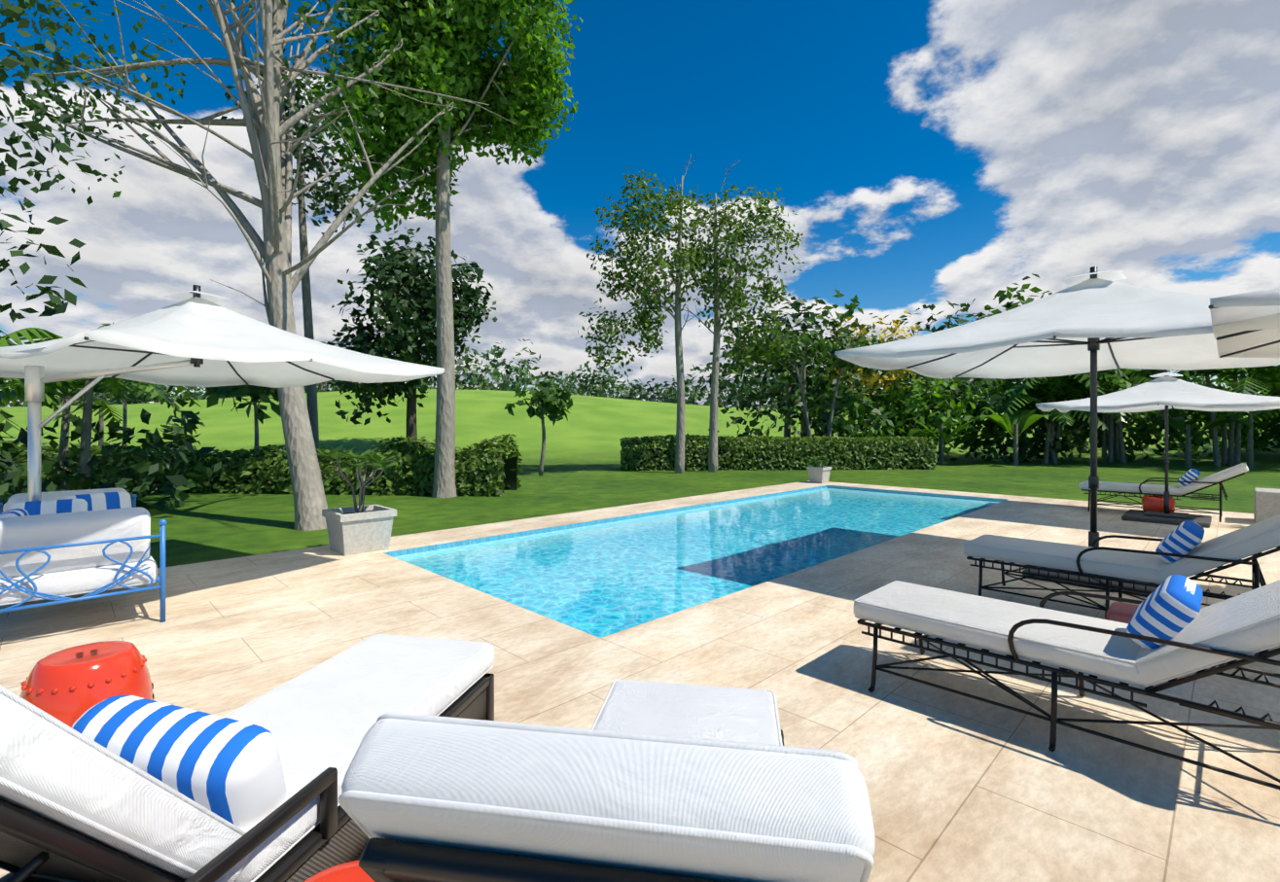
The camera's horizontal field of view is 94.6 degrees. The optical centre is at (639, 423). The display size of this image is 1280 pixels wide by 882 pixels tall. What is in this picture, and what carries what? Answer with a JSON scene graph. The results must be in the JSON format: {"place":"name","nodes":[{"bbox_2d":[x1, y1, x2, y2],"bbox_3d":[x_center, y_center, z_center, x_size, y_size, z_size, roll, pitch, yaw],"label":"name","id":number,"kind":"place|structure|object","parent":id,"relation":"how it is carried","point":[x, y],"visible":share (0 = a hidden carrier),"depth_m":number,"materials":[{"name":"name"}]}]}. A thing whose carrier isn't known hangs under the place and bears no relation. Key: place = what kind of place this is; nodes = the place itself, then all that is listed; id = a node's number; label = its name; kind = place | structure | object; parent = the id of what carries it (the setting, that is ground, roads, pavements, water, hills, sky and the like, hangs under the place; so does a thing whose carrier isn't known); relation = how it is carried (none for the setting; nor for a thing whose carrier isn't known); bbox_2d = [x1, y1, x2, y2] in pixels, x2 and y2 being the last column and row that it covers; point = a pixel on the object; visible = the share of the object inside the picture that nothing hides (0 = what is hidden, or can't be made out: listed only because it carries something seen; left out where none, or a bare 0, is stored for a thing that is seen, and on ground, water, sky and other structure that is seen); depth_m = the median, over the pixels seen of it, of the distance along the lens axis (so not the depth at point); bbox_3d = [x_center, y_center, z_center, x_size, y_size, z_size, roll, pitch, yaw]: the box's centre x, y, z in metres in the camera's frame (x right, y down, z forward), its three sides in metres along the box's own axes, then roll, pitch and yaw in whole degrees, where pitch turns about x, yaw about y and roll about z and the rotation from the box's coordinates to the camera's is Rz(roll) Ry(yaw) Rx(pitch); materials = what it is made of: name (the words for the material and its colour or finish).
{"place":"outdoors","nodes":[
{"label":"outdoors","id":0,"kind":"place"},
{"bbox_2d":[0,389,1279,568],"bbox_3d":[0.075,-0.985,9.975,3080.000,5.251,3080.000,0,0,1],"label":"ground","id":1,"kind":"structure","parent":0,"point":[583,471],"depth_m":19.85,"materials":[{"name":"green plant"}]},
{"bbox_2d":[0,0,96,322],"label":"tree","id":2,"kind":"object","parent":1,"relation":"on","point":[25,62],"visible":1,"depth_m":7.48,"materials":[{"name":"green plant"}]},
{"bbox_2d":[0,440,120,492],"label":"hedge","id":3,"kind":"object","parent":1,"relation":"on","point":[18,458],"visible":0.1,"depth_m":15.05,"materials":[{"name":"green plant"}]},
{"bbox_2d":[80,378,123,446],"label":"tree","id":4,"kind":"object","parent":1,"relation":"on","point":[101,429],"visible":0.04,"depth_m":15.64,"materials":[{"name":"grey plant"}]},
{"bbox_2d":[0,325,222,516],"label":"shrubs","id":5,"kind":"object","parent":1,"relation":"on","point":[112,477],"visible":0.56,"depth_m":10.72,"materials":[{"name":"green plant"}]},
{"bbox_2d":[97,321,127,465],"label":"tree","id":6,"kind":"object","parent":1,"relation":"on","point":[124,419],"visible":0.06,"depth_m":19.17,"materials":[{"name":"grey plant"}]},
{"bbox_2d":[20,444,403,495],"bbox_3d":[-10.366,1.117,14.598,9.212,1.241,1.837,0,0,4],"label":"mixed hedge","id":7,"kind":"object","parent":1,"relation":"on","point":[238,473],"visible":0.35,"depth_m":13.86,"materials":[{"name":"green plant"}]},
{"bbox_2d":[205,385,280,468],"bbox_3d":[-9.893,-0.045,15.161,1.905,3.376,2.337,0,0,1],"label":"tree","id":8,"kind":"object","parent":1,"relation":"on","point":[253,392],"visible":0.5,"depth_m":14.76,"materials":[{"name":"green plant"}]},
{"bbox_2d":[0,0,516,531],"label":"tree","id":9,"kind":"object","parent":1,"relation":"on","point":[266,123],"visible":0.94,"depth_m":9.85,"materials":[{"name":"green plant"}]},
{"bbox_2d":[220,36,369,462],"bbox_3d":[-9.793,-4.435,16.991,3.491,12.161,3.341,0,0,12],"label":"thin dark tree","id":10,"kind":"object","parent":1,"relation":"on","point":[334,195],"visible":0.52,"depth_m":17.03,"materials":[{"name":"green plant"}]},
{"bbox_2d":[325,222,497,449],"bbox_3d":[-11.737,-4.336,30.321,8.052,11.956,7.655,0,0,31],"label":"dark tree","id":11,"kind":"object","parent":1,"relation":"on","point":[414,282],"visible":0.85,"depth_m":29.24,"materials":[{"name":"green plant"}]},
{"bbox_2d":[293,0,583,497],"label":"tree","id":12,"kind":"object","parent":1,"relation":"on","point":[525,91],"visible":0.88,"depth_m":13.05,"materials":[{"name":"green plant"}]},
{"bbox_2d":[369,433,522,497],"bbox_3d":[-4.566,0.990,14.138,3.183,1.483,1.842,0,0,4],"label":"mixed hedge","id":13,"kind":"object","parent":1,"relation":"on","point":[480,473],"visible":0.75,"depth_m":13.44,"materials":[{"name":"green plant"}]},
{"bbox_2d":[503,376,572,475],"bbox_3d":[-3.223,0.100,18.581,2.147,3.094,1.759,0,0,1],"label":"tree","id":14,"kind":"object","parent":1,"relation":"on","point":[545,400],"visible":1,"depth_m":18.45,"materials":[{"name":"green plant"}]},
{"bbox_2d":[0,339,1233,410],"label":"tree line","id":15,"kind":"object","parent":1,"relation":"on","point":[585,386],"visible":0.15,"depth_m":116.41,"materials":[{"name":"green plant"}]},
{"bbox_2d":[0,480,1279,881],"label":"deck","id":16,"kind":"structure","parent":1,"relation":"on","point":[965,790],"depth_m":3.56,"materials":[{"name":"stone"}]},
{"bbox_2d":[0,488,167,622],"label":"outdoor sofa","id":17,"kind":"object","parent":16,"relation":"on","point":[57,547],"visible":1,"depth_m":4.29,"materials":[{"name":"white fabric"}]},
{"bbox_2d":[19,640,154,727],"bbox_3d":[-2.424,1.264,2.588,0.447,0.514,0.447,0,0,1],"label":"garden stool","id":18,"kind":"object","parent":16,"relation":"on","point":[69,687],"visible":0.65,"depth_m":2.48,"materials":[{"name":"red ceramic"}]},
{"bbox_2d":[0,284,444,501],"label":"cantilever umbrella","id":19,"kind":"object","parent":16,"relation":"on","point":[195,337],"visible":0.98,"depth_m":5.50,"materials":[{"name":"fabric"}]},
{"bbox_2d":[0,634,494,881],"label":"lounger","id":20,"kind":"object","parent":16,"relation":"on","point":[124,789],"visible":0.96,"depth_m":1.56,"materials":[{"name":"white fabric"}]},
{"bbox_2d":[303,860,374,881],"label":"garden stool","id":21,"kind":"object","parent":16,"relation":"on","point":[351,871],"visible":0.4,"depth_m":1.40,"materials":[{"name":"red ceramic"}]},
{"bbox_2d":[314,443,397,556],"bbox_3d":[-3.358,0.886,7.131,1.065,1.268,1.106,0,0,1],"label":"stone planter","id":22,"kind":"object","parent":16,"relation":"on","point":[360,528],"visible":1,"depth_m":6.96,"materials":[{"name":"white stone"}]},
{"bbox_2d":[338,679,874,881],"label":"lounger","id":23,"kind":"object","parent":16,"relation":"on","point":[641,781],"visible":1,"depth_m":0.74,"materials":[{"name":"white fabric"}]},
{"bbox_2d":[383,485,1006,629],"bbox_3d":[2.172,1.567,9.369,10.792,0.088,3.892,0,0,-45],"label":"pool coping","id":24,"kind":"object","parent":16,"relation":"on","point":[481,540],"visible":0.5,"depth_m":9.85,"materials":[{"name":"stone"}]},
{"bbox_2d":[806,456,831,483],"bbox_3d":[4.578,1.179,15.221,0.601,0.684,0.567,0,0,-45],"label":"potted plant","id":25,"kind":"object","parent":16,"relation":"on","point":[818,473],"visible":1,"depth_m":15.07,"materials":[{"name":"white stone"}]},
{"bbox_2d":[834,266,1279,597],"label":"umbrella","id":26,"kind":"object","parent":16,"relation":"on","point":[1093,322],"visible":0.71,"depth_m":5.73,"materials":[{"name":"fabric"}]},
{"bbox_2d":[853,574,1279,790],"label":"chaise lounge","id":27,"kind":"object","parent":16,"relation":"on","point":[1171,631],"visible":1,"depth_m":2.74,"materials":[{"name":"white fabric"}]},
{"bbox_2d":[962,514,1279,655],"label":"chaise lounge","id":28,"kind":"object","parent":16,"relation":"on","point":[1183,550],"visible":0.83,"depth_m":4.40,"materials":[{"name":"white fabric"}]},
{"bbox_2d":[1105,602,1138,623],"bbox_3d":[3.110,1.341,3.674,0.300,0.360,0.300,0,0,-45],"label":"garden stool","id":29,"kind":"object","parent":16,"relation":"on","point":[1120,612],"visible":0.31,"depth_m":3.66,"materials":[{"name":"red ceramic"}]},
{"bbox_2d":[1034,369,1279,528],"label":"umbrella","id":30,"kind":"object","parent":16,"relation":"on","point":[1165,391],"visible":0.96,"depth_m":8.96,"materials":[{"name":"fabric"}]},
{"bbox_2d":[1141,495,1175,512],"bbox_3d":[8.431,1.355,9.599,0.420,0.330,0.420,0,0,1],"label":"garden stool","id":31,"kind":"object","parent":16,"relation":"on","point":[1153,503],"visible":0.65,"depth_m":9.48,"materials":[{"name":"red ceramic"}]},
{"bbox_2d":[1078,462,1248,522],"bbox_3d":[8.636,1.071,9.818,0.816,0.895,2.078,0,0,-45],"label":"chaise lounge","id":32,"kind":"object","parent":16,"relation":"on","point":[1188,485],"visible":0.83,"depth_m":9.53,"materials":[{"name":"white fabric"}]},
{"bbox_2d":[1208,287,1279,358],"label":"patio umbrella","id":33,"kind":"object","parent":16,"relation":"on","point":[1257,343],"visible":0.81,"depth_m":3.88,"materials":[{"name":"fabric"}]},
{"bbox_2d":[577,153,722,473],"bbox_3d":[0.193,-3.548,19.465,4.564,10.784,4.235,0,0,1],"label":"tree","id":34,"kind":"object","parent":1,"relation":"on","point":[643,316],"visible":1,"depth_m":19.21,"materials":[{"name":"green plant"}]},
{"bbox_2d":[675,160,804,472],"bbox_3d":[3.325,-3.626,19.962,4.308,10.938,3.899,0,0,1],"label":"tree","id":35,"kind":"object","parent":1,"relation":"on","point":[719,264],"visible":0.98,"depth_m":19.84,"materials":[{"name":"green plant"}]},
{"bbox_2d":[619,433,937,470],"bbox_3d":[4.884,1.040,21.210,11.266,1.384,1.393,0,0,-2],"label":"clipped hedge","id":36,"kind":"object","parent":1,"relation":"on","point":[778,455],"visible":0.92,"depth_m":20.71,"materials":[{"name":"green plant"}]},
{"bbox_2d":[737,326,839,447],"bbox_3d":[5.272,-0.946,22.000,3.532,5.192,3.435,0,0,1],"label":"tree","id":37,"kind":"object","parent":1,"relation":"on","point":[795,358],"visible":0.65,"depth_m":21.49,"materials":[{"name":"green plant"}]},
{"bbox_2d":[799,326,897,447],"bbox_3d":[7.902,-0.951,22.517,3.747,5.191,3.443,0,0,1],"label":"tree","id":38,"kind":"object","parent":1,"relation":"on","point":[832,364],"visible":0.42,"depth_m":22.11,"materials":[{"name":"green plant"}]},
{"bbox_2d":[701,273,1279,468],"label":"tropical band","id":39,"kind":"object","parent":1,"relation":"on","point":[906,412],"visible":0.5,"depth_m":24.61,"materials":[{"name":"green plant"}]},
{"bbox_2d":[0,0,1279,411],"label":"sky","id":40,"kind":"structure","parent":0,"point":[923,152],"materials":[{"name":"blue"}]},
{"bbox_2d":[393,488,1000,638],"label":"pool water","id":41,"kind":"structure","parent":0,"point":[601,581],"depth_m":7.25,"materials":[{"name":"blue liquid"}]},
{"bbox_2d":[1253,487,1279,523],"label":"planter","id":42,"kind":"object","parent":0,"point":[1266,503],"depth_m":8.84,"materials":[{"name":"stone"}]}
]}

